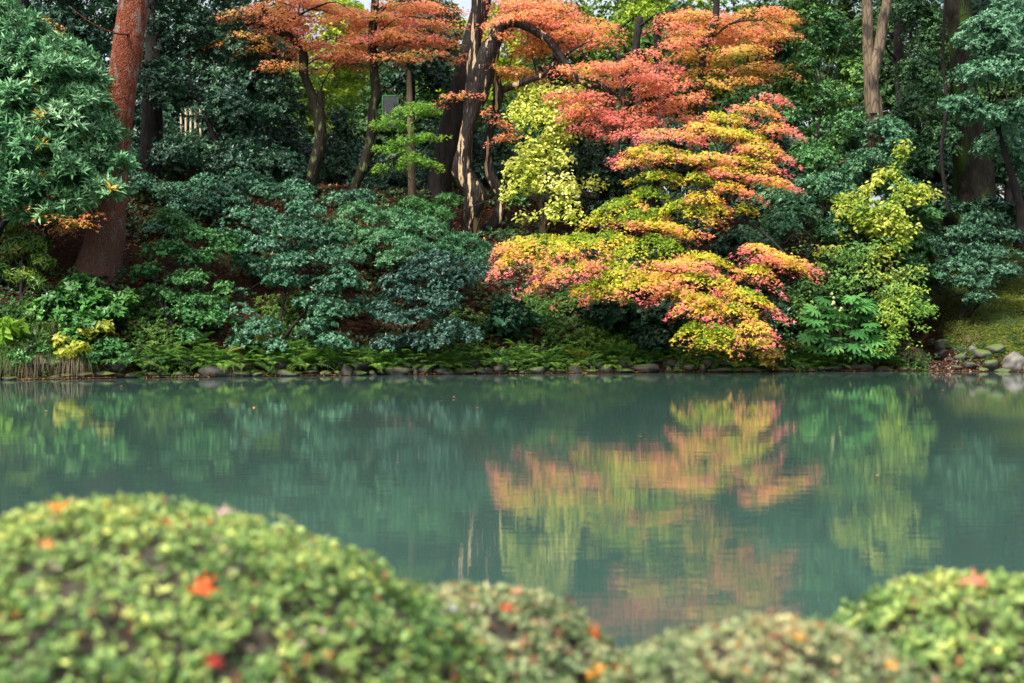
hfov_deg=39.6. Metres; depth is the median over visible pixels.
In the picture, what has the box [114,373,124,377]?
shore rock
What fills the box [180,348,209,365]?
fern
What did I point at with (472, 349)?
fern
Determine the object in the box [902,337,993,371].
gravel
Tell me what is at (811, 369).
shore rock
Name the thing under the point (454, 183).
background tree
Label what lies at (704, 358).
fern
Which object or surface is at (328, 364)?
shore rock
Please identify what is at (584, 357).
fern
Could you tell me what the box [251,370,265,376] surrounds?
shore rock
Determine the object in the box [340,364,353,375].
shore rock
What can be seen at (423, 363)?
shore rock
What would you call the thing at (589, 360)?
fern
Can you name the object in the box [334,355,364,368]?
fern
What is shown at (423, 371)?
shore rock
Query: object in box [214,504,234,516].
fallen leaf
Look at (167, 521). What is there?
fallen leaf
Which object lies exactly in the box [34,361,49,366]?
shore rock
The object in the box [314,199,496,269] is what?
evergreen shrub
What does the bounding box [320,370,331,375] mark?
shore rock
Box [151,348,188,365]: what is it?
fern
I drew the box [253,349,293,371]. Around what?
fern
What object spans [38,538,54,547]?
fallen leaf
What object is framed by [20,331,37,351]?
grass tuft
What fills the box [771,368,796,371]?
shore rock
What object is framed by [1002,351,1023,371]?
boulder
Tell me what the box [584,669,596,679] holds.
fallen leaf
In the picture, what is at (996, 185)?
background tree
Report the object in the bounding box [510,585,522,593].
fallen leaf
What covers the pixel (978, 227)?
cloud shrub
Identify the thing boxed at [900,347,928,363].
grass tuft
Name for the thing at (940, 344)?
boulder
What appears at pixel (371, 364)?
fern
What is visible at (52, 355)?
grass tuft
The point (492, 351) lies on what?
fern
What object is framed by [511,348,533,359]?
fern
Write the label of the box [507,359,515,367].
shore rock
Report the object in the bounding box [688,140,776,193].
background tree
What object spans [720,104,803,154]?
background tree
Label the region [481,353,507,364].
fern
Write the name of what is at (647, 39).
background tree
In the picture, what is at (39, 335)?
grass tuft
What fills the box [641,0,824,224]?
orange maple
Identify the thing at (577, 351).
fern
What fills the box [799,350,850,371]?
fern
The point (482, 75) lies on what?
maple tree
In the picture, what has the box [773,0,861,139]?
background tree
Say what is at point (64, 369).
shore rock
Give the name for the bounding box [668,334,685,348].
fern
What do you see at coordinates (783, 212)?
holly tree
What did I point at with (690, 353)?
fern
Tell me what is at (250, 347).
fern
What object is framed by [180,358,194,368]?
shore rock
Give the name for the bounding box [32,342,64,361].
grass tuft
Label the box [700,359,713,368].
shore rock
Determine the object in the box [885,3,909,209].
slim tree
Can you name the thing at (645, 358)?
fern
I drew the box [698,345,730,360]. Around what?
fern
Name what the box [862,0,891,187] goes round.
forked tree
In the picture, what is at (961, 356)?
boulder
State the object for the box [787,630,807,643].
fallen leaf
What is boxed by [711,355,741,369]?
fern
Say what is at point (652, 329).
dark shrub
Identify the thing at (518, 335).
fern
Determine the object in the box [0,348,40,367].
grass tuft
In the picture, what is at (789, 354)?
fern
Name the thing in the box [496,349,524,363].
fern
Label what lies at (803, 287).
leafy shrub
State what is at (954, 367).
boulder
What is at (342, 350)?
fern
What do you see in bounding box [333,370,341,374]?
shore rock
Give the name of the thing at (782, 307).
dark shrub
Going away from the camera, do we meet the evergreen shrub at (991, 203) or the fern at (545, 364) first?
the fern at (545, 364)
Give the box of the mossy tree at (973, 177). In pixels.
[942,0,1001,231]
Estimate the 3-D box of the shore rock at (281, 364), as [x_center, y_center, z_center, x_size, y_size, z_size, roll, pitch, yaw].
[-4.083,0.426,24.819,0.479,0.276,0.358,0,1,5]
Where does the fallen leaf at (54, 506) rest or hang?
on the azalea bush at (96, 597)
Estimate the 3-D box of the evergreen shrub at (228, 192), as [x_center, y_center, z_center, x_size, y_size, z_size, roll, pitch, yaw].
[-5.031,-1.950,27.373,5.433,3.066,3.688,0,1,0]
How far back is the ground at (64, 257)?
27.71 m
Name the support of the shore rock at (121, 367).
on the ground at (64, 257)
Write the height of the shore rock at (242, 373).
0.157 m
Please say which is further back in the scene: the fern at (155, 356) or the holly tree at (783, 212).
the holly tree at (783, 212)
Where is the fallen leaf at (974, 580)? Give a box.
[957,568,989,585]
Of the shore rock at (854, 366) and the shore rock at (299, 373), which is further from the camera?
the shore rock at (854, 366)
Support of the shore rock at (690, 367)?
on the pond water
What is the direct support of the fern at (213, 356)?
on the ground at (64, 257)
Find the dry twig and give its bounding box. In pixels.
[960,596,989,623]
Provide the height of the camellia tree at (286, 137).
2.540 m
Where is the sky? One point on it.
(466, 4)
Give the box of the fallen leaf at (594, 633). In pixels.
[587,625,599,640]
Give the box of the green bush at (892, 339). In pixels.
[862,282,940,357]
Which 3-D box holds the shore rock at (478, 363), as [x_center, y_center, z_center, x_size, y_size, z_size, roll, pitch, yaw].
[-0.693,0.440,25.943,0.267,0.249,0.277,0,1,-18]
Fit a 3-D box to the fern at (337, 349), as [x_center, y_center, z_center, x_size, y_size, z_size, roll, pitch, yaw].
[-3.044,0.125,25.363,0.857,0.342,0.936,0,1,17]
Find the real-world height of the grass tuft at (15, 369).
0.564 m
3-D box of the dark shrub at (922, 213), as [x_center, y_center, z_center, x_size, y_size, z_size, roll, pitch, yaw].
[7.416,-1.651,28.644,3.059,2.564,2.490,0,1,0]
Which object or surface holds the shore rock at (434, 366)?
on the ground at (64, 257)
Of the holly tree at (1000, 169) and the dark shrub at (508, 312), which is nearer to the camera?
the dark shrub at (508, 312)
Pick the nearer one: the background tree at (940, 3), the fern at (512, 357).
the fern at (512, 357)
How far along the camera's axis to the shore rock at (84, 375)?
23.49 m
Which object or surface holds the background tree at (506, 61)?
on the ground at (64, 257)
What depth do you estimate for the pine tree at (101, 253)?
25.70 m
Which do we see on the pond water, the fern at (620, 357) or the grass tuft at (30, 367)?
the grass tuft at (30, 367)
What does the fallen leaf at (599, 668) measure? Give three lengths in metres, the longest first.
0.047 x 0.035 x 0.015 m
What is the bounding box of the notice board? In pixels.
[382,95,398,154]
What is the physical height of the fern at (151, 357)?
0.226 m
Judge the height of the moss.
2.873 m
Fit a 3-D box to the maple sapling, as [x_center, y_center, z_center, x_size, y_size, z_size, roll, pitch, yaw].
[-8.392,-3.723,25.333,3.250,4.746,3.762,0,1,0]
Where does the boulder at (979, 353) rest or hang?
on the ground at (64, 257)
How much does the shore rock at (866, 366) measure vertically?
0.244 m
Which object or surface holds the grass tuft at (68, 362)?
on the pond water
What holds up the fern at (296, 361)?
on the ground at (64, 257)
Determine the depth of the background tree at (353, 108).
47.33 m
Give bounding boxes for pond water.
[0,371,1023,649]
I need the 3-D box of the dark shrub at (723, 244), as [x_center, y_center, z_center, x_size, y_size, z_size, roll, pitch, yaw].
[3.159,-1.780,28.481,4.142,2.383,2.289,0,1,0]
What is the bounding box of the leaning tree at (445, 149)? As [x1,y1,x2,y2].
[426,0,490,200]
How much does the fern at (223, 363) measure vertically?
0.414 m
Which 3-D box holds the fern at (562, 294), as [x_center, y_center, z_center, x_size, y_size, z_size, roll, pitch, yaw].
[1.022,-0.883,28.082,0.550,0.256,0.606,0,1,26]
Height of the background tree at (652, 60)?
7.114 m
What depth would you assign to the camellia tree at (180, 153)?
30.39 m
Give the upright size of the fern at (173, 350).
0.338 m
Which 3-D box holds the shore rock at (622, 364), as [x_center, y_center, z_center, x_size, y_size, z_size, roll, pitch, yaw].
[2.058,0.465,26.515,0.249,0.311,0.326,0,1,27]
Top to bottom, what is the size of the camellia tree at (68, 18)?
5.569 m
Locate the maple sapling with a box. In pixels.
[2,16,111,244]
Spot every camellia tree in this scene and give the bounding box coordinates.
[33,0,114,93]
[136,0,309,187]
[243,99,504,188]
[307,103,453,190]
[370,0,461,186]
[479,107,653,231]
[620,114,805,223]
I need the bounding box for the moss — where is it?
[901,240,1023,363]
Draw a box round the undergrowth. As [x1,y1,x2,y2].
[0,290,931,379]
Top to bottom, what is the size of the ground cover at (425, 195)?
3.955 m
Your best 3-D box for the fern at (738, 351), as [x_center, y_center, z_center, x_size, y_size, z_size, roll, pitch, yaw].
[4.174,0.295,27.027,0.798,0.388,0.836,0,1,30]
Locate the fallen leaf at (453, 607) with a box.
[446,601,461,612]
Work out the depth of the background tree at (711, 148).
35.99 m
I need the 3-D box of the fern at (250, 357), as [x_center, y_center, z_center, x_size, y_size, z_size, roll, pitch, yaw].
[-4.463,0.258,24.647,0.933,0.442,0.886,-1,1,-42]
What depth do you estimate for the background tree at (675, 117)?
38.51 m
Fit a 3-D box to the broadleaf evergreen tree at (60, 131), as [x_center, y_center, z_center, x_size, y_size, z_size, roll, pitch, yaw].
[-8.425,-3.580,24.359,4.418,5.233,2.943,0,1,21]
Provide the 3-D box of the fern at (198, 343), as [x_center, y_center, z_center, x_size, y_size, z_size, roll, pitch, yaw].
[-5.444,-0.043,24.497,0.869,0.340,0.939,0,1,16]
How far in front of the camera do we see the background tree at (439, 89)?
43.47 m
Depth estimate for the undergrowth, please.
26.08 m
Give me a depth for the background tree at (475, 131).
39.49 m
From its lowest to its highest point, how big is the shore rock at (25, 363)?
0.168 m
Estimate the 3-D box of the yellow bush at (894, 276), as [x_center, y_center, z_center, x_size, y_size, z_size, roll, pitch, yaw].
[6.657,-1.129,27.687,2.867,2.342,1.290,0,1,0]
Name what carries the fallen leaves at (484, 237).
on the ground at (64, 257)
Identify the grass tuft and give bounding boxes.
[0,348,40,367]
[0,350,16,366]
[0,351,15,369]
[0,355,24,379]
[0,356,41,372]
[1,358,33,379]
[3,341,37,355]
[7,354,45,379]
[19,341,44,358]
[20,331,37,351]
[24,354,57,377]
[28,331,55,349]
[29,321,55,334]
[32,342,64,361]
[38,351,70,374]
[40,318,69,332]
[45,321,70,331]
[53,354,81,379]
[55,355,87,378]
[70,355,98,377]
[74,352,110,370]
[228,353,257,376]
[898,347,921,364]
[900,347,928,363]
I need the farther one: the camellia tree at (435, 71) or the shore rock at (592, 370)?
the camellia tree at (435, 71)
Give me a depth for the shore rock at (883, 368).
27.23 m
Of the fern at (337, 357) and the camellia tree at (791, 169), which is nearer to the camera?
the fern at (337, 357)
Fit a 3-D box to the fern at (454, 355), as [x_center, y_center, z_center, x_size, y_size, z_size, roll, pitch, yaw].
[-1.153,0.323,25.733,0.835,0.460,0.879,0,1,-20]
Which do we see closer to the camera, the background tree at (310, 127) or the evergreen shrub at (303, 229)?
the evergreen shrub at (303, 229)
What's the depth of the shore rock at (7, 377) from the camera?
22.88 m
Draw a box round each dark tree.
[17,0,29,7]
[138,0,164,179]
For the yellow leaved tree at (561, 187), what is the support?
on the ground at (64, 257)
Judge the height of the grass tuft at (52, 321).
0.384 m
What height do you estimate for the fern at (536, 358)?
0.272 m
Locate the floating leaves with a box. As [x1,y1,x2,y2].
[18,369,1021,520]
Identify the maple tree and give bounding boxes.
[201,0,397,196]
[328,0,470,201]
[431,0,718,237]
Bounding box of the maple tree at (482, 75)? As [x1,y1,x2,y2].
[431,0,718,237]
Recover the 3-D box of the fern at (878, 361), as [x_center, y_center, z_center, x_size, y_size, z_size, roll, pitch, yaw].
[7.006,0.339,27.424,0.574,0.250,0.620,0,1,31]
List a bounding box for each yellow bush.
[779,227,927,336]
[823,139,946,295]
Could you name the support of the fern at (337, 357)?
on the ground at (64, 257)
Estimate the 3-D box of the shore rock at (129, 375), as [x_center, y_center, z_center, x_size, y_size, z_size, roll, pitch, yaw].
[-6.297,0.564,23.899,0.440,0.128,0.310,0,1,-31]
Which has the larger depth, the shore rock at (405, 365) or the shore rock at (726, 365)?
the shore rock at (726, 365)
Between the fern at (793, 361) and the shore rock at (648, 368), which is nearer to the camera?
the shore rock at (648, 368)
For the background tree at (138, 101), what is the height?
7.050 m
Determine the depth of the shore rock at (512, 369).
25.90 m
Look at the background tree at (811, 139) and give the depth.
37.88 m
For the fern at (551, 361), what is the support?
on the ground at (64, 257)
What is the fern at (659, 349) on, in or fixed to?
on the ground at (64, 257)
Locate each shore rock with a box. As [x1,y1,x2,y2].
[0,375,19,379]
[16,360,34,367]
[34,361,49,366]
[36,357,50,370]
[48,359,62,367]
[52,359,68,372]
[59,373,74,377]
[76,371,95,377]
[95,371,116,375]
[105,358,120,371]
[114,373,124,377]
[116,359,129,372]
[124,371,148,377]
[135,357,155,370]
[147,371,160,377]
[151,363,164,371]
[160,372,172,377]
[173,370,190,377]
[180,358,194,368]
[197,365,231,376]
[231,363,252,369]
[231,370,250,376]
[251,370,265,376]
[256,361,270,370]
[267,369,297,375]
[270,358,290,368]
[294,371,304,375]
[303,369,317,374]
[314,359,332,367]
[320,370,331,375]
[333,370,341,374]
[334,359,346,368]
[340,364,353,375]
[350,361,372,370]
[353,370,367,374]
[368,370,376,374]
[384,365,412,374]
[399,361,412,368]
[412,368,418,374]
[415,357,429,364]
[418,366,431,374]
[428,355,440,367]
[432,366,453,374]
[453,367,475,373]
[468,360,480,368]
[475,367,487,373]
[485,367,493,373]
[492,364,504,373]
[493,360,509,368]
[505,367,518,372]
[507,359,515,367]
[528,366,546,372]
[548,367,555,372]
[556,369,566,372]
[567,363,582,372]
[583,369,599,372]
[585,361,592,368]
[589,359,599,368]
[598,365,613,372]
[614,368,634,372]
[616,358,627,368]
[630,364,660,372]
[662,358,675,368]
[665,366,671,372]
[678,360,686,369]
[682,364,695,371]
[696,364,704,371]
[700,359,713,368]
[705,367,733,371]
[718,359,732,367]
[735,367,764,371]
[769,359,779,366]
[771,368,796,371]
[806,367,815,371]
[814,365,824,370]
[824,365,844,370]
[848,362,859,369]
[854,362,872,370]
[875,366,892,370]
[896,366,908,370]
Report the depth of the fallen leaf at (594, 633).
2.88 m
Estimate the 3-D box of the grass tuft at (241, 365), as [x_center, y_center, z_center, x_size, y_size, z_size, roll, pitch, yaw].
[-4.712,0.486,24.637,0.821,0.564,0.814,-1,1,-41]
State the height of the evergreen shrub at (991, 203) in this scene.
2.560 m
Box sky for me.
[29,0,1012,207]
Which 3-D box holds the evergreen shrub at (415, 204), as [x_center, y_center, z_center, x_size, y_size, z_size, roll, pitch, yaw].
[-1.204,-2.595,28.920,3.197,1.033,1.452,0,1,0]
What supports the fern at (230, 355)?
on the ground at (64, 257)
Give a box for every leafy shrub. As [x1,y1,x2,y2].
[0,220,59,302]
[3,342,59,369]
[77,335,137,365]
[756,273,869,366]
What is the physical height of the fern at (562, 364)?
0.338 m
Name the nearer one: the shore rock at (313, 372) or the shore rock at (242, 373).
the shore rock at (242, 373)
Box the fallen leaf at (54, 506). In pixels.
[45,500,70,511]
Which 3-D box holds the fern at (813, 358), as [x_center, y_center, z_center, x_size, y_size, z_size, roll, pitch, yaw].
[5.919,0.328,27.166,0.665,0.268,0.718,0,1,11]
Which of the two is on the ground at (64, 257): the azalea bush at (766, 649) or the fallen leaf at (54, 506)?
the azalea bush at (766, 649)
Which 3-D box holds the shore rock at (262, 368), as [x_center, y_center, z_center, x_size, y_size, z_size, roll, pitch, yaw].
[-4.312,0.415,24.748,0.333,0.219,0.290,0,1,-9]
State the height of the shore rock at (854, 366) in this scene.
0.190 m
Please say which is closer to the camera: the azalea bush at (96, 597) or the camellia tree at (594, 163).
the azalea bush at (96, 597)
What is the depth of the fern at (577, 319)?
27.35 m
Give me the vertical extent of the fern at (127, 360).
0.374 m
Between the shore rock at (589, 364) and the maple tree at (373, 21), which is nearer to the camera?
the shore rock at (589, 364)
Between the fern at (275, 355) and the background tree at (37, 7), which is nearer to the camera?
the fern at (275, 355)
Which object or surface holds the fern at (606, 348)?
on the ground at (64, 257)
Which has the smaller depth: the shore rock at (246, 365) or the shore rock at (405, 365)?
the shore rock at (246, 365)
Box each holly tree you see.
[730,113,922,260]
[765,0,888,246]
[879,0,964,205]
[923,0,1023,229]
[935,0,1023,247]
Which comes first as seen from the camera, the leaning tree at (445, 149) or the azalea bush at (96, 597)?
the azalea bush at (96, 597)
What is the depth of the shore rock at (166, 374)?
23.92 m
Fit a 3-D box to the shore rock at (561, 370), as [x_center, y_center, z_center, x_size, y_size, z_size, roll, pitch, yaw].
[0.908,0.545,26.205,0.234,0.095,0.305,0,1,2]
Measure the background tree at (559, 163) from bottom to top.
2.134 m
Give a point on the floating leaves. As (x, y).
(507, 372)
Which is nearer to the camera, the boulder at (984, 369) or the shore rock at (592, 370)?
the shore rock at (592, 370)
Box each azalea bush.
[0,490,505,682]
[399,578,622,682]
[588,609,952,682]
[826,566,1023,682]
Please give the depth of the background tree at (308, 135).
36.16 m
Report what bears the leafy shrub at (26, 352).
on the ground at (64, 257)
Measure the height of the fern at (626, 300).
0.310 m
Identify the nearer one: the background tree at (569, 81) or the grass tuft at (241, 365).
the grass tuft at (241, 365)
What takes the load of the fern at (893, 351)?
on the ground at (64, 257)
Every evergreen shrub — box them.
[128,167,380,318]
[128,205,244,348]
[217,180,368,356]
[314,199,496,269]
[365,248,493,353]
[375,191,529,239]
[894,186,1023,300]
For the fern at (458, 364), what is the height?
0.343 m
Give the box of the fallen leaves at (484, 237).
[0,177,1023,373]
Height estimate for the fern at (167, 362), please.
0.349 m
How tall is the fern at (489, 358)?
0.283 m
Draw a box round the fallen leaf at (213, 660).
[203,647,225,667]
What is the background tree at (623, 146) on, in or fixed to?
on the ground at (64, 257)
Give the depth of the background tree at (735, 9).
44.37 m
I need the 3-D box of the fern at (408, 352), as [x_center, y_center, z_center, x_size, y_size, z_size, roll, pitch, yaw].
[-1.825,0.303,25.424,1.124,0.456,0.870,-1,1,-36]
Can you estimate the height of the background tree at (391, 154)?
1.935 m
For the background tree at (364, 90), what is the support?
on the ground at (64, 257)
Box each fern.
[102,347,141,366]
[124,354,164,368]
[126,344,156,356]
[137,353,163,364]
[142,352,190,372]
[145,347,178,361]
[148,342,190,360]
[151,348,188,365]
[155,347,194,360]
[166,331,221,347]
[178,348,211,362]
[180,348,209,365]
[184,342,217,358]
[190,354,220,369]
[198,348,236,372]
[202,342,244,366]
[206,352,226,360]
[211,349,273,370]
[211,353,247,365]
[227,336,270,353]
[235,337,274,357]
[235,344,275,366]
[251,350,279,362]
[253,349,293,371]
[261,340,308,368]
[263,343,297,362]
[284,354,331,368]
[284,356,311,368]
[293,345,333,361]
[295,338,331,365]
[296,351,330,363]
[315,349,357,363]
[317,339,360,352]
[319,349,349,363]
[329,341,354,355]
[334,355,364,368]
[340,345,383,362]
[346,350,390,371]
[349,352,369,360]
[357,350,394,366]
[366,353,391,365]
[371,349,395,357]
[380,350,412,367]
[386,347,442,370]
[390,349,431,365]
[410,351,459,369]
[425,351,456,370]
[434,346,472,368]
[434,349,474,366]
[453,343,493,357]
[456,350,494,361]
[464,354,491,365]
[480,345,526,366]
[480,355,499,365]
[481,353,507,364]
[486,338,503,346]
[486,349,511,361]
[496,347,529,361]
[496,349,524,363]
[497,339,544,360]
[507,331,533,339]
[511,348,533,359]
[517,292,544,301]
[518,355,546,371]
[522,353,547,362]
[525,346,572,366]
[534,355,559,367]
[538,321,566,333]
[539,354,563,369]
[542,294,565,304]
[544,341,582,354]
[550,353,572,366]
[553,291,571,299]
[553,292,575,299]
[560,347,589,355]
[561,352,592,368]
[564,350,589,365]
[569,287,597,297]
[569,331,590,340]
[570,335,594,345]
[571,351,595,362]
[572,315,587,322]
[574,313,592,325]
[576,346,621,360]
[580,351,602,366]
[588,341,630,359]
[591,330,608,341]
[593,351,636,369]
[599,346,630,360]
[604,340,637,355]
[614,294,635,304]
[616,344,651,359]
[624,352,648,361]
[626,347,671,364]
[631,351,662,364]
[646,346,667,355]
[649,351,678,362]
[652,347,693,360]
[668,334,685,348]
[672,345,708,357]
[672,354,694,363]
[673,345,693,358]
[675,346,711,359]
[688,349,719,362]
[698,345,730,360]
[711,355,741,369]
[712,354,733,359]
[718,347,751,367]
[721,356,751,366]
[743,359,762,367]
[770,339,800,350]
[779,353,802,362]
[781,356,804,366]
[786,355,814,364]
[788,349,821,366]
[795,355,813,365]
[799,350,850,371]
[806,354,836,364]
[820,354,849,362]
[826,357,856,366]
[870,353,890,364]
[878,344,908,356]
[878,349,906,363]
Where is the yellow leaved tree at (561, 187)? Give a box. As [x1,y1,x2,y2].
[498,40,609,233]
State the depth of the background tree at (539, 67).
38.39 m
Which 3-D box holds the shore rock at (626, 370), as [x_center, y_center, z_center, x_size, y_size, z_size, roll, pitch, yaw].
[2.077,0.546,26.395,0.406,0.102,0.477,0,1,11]
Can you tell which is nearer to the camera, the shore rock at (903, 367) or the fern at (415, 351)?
the fern at (415, 351)
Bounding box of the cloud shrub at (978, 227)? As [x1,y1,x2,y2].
[919,208,1023,319]
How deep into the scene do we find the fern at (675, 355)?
26.73 m
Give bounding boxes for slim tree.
[588,14,640,191]
[615,0,670,167]
[638,0,687,188]
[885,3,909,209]
[930,0,978,210]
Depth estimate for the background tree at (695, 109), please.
42.31 m
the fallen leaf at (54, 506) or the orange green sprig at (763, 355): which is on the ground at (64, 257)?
the orange green sprig at (763, 355)
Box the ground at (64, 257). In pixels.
[0,179,1023,655]
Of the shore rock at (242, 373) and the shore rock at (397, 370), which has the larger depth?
the shore rock at (397, 370)
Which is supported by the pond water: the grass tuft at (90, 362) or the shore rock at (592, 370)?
the shore rock at (592, 370)
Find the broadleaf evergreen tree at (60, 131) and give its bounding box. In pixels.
[0,0,140,237]
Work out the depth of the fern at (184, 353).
24.18 m
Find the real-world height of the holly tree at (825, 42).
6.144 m
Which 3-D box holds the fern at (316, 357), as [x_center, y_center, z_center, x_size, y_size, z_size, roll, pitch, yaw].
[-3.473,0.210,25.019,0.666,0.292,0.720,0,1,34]
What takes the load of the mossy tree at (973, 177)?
on the ground at (64, 257)
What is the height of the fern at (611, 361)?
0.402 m
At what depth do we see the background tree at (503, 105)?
37.88 m
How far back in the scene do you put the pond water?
8.69 m
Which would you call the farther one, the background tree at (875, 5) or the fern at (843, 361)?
the background tree at (875, 5)
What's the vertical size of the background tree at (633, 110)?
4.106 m
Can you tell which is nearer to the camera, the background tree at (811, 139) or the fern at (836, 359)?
the fern at (836, 359)
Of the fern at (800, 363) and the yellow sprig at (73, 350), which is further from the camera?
the fern at (800, 363)
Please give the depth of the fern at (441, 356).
25.46 m
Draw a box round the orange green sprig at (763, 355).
[746,340,784,369]
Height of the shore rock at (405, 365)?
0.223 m
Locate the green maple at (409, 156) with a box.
[313,49,452,198]
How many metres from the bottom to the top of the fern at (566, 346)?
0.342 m
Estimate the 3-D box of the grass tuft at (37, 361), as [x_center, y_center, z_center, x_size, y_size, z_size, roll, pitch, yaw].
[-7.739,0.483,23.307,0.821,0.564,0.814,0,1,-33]
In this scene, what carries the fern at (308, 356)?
on the ground at (64, 257)
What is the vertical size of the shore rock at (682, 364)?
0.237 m
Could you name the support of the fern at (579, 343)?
on the ground at (64, 257)
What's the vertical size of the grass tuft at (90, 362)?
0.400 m
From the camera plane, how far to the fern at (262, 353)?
24.61 m
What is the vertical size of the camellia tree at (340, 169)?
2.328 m
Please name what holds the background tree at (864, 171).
on the ground at (64, 257)
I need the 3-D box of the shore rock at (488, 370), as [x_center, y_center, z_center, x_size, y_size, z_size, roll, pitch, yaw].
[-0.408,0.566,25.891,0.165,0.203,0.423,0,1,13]
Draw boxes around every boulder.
[934,339,946,350]
[936,350,947,358]
[950,365,961,369]
[953,353,967,359]
[964,362,976,368]
[968,345,976,351]
[973,349,992,358]
[978,367,989,371]
[983,359,998,369]
[984,343,1005,353]
[994,368,1011,371]
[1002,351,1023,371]
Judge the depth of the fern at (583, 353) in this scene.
26.24 m
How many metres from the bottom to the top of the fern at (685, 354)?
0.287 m
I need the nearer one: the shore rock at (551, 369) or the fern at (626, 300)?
the shore rock at (551, 369)
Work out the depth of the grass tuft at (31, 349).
23.32 m
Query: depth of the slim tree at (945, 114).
30.41 m
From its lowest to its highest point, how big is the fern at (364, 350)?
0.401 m
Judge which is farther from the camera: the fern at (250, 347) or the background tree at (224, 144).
the background tree at (224, 144)
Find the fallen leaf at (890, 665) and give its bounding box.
[884,659,898,669]
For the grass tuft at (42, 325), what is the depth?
23.88 m
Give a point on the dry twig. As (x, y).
(972, 607)
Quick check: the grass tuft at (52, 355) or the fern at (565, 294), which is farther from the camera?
the fern at (565, 294)
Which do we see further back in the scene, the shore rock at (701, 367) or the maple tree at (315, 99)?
the maple tree at (315, 99)
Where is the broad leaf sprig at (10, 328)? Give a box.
[0,316,30,347]
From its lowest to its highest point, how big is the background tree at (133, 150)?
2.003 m
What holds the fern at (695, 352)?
on the ground at (64, 257)
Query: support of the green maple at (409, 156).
on the ground at (64, 257)
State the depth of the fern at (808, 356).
27.12 m
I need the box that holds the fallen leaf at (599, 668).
[590,661,606,676]
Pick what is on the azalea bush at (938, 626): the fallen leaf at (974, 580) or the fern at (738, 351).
the fallen leaf at (974, 580)
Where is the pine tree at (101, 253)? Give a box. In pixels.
[68,0,147,284]
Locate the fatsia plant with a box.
[796,292,888,363]
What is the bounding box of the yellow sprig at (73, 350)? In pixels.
[52,319,114,368]
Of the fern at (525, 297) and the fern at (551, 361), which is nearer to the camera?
the fern at (551, 361)
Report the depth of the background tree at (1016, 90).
43.24 m
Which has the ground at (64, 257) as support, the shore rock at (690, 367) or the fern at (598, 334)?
the fern at (598, 334)
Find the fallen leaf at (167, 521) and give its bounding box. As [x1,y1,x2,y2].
[162,517,173,524]
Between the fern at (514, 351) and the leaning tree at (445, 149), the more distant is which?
the leaning tree at (445, 149)
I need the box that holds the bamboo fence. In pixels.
[180,108,201,180]
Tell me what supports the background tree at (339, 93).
on the ground at (64, 257)
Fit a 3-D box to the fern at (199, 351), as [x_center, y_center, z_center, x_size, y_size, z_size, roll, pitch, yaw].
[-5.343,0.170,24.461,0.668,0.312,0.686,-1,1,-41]
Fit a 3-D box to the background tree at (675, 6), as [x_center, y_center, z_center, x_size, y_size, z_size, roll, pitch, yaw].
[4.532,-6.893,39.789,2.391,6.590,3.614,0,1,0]
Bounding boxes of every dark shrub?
[483,293,544,337]
[566,196,773,304]
[575,296,694,351]
[712,299,800,364]
[806,201,943,319]
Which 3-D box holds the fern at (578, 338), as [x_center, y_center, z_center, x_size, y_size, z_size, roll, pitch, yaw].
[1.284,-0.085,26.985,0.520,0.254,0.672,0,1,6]
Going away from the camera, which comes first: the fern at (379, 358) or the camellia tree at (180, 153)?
the fern at (379, 358)
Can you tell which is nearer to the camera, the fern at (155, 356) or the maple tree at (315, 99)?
the fern at (155, 356)
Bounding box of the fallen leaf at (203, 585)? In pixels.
[186,569,219,596]
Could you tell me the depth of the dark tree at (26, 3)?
28.42 m
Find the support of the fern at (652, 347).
on the ground at (64, 257)
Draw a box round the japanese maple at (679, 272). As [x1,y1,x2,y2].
[485,92,828,361]
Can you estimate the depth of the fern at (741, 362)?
26.88 m
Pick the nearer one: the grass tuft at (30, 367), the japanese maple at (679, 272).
the grass tuft at (30, 367)
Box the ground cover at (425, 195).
[0,174,939,370]
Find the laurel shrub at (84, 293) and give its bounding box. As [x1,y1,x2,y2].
[19,273,141,345]
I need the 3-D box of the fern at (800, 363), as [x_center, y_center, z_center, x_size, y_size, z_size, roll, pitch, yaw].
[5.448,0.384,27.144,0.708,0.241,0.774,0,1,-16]
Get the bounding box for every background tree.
[30,0,93,81]
[80,0,165,108]
[128,137,138,175]
[131,107,184,176]
[134,1,230,175]
[136,130,216,180]
[182,0,286,156]
[186,139,252,182]
[232,0,312,107]
[249,61,339,137]
[254,127,345,183]
[284,68,364,135]
[296,0,368,137]
[331,138,404,186]
[345,89,406,152]
[349,0,415,148]
[350,53,393,126]
[389,0,466,172]
[415,11,503,107]
[437,99,483,138]
[452,139,531,189]
[475,92,537,168]
[481,0,555,117]
[505,0,581,148]
[522,133,594,191]
[543,0,607,121]
[551,117,608,189]
[563,16,651,117]
[568,134,649,191]
[582,0,669,147]
[586,84,655,147]
[629,135,730,194]
[631,0,671,77]
[643,0,716,128]
[644,114,718,188]
[649,0,728,192]
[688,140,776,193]
[696,0,776,121]
[707,95,765,181]
[720,0,822,136]
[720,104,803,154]
[766,126,846,181]
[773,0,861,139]
[803,0,907,197]
[827,145,913,208]
[856,0,950,138]
[873,137,952,203]
[922,0,1004,139]
[945,155,1019,189]
[976,0,1023,136]
[990,135,1013,198]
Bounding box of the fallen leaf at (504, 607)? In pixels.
[499,602,514,611]

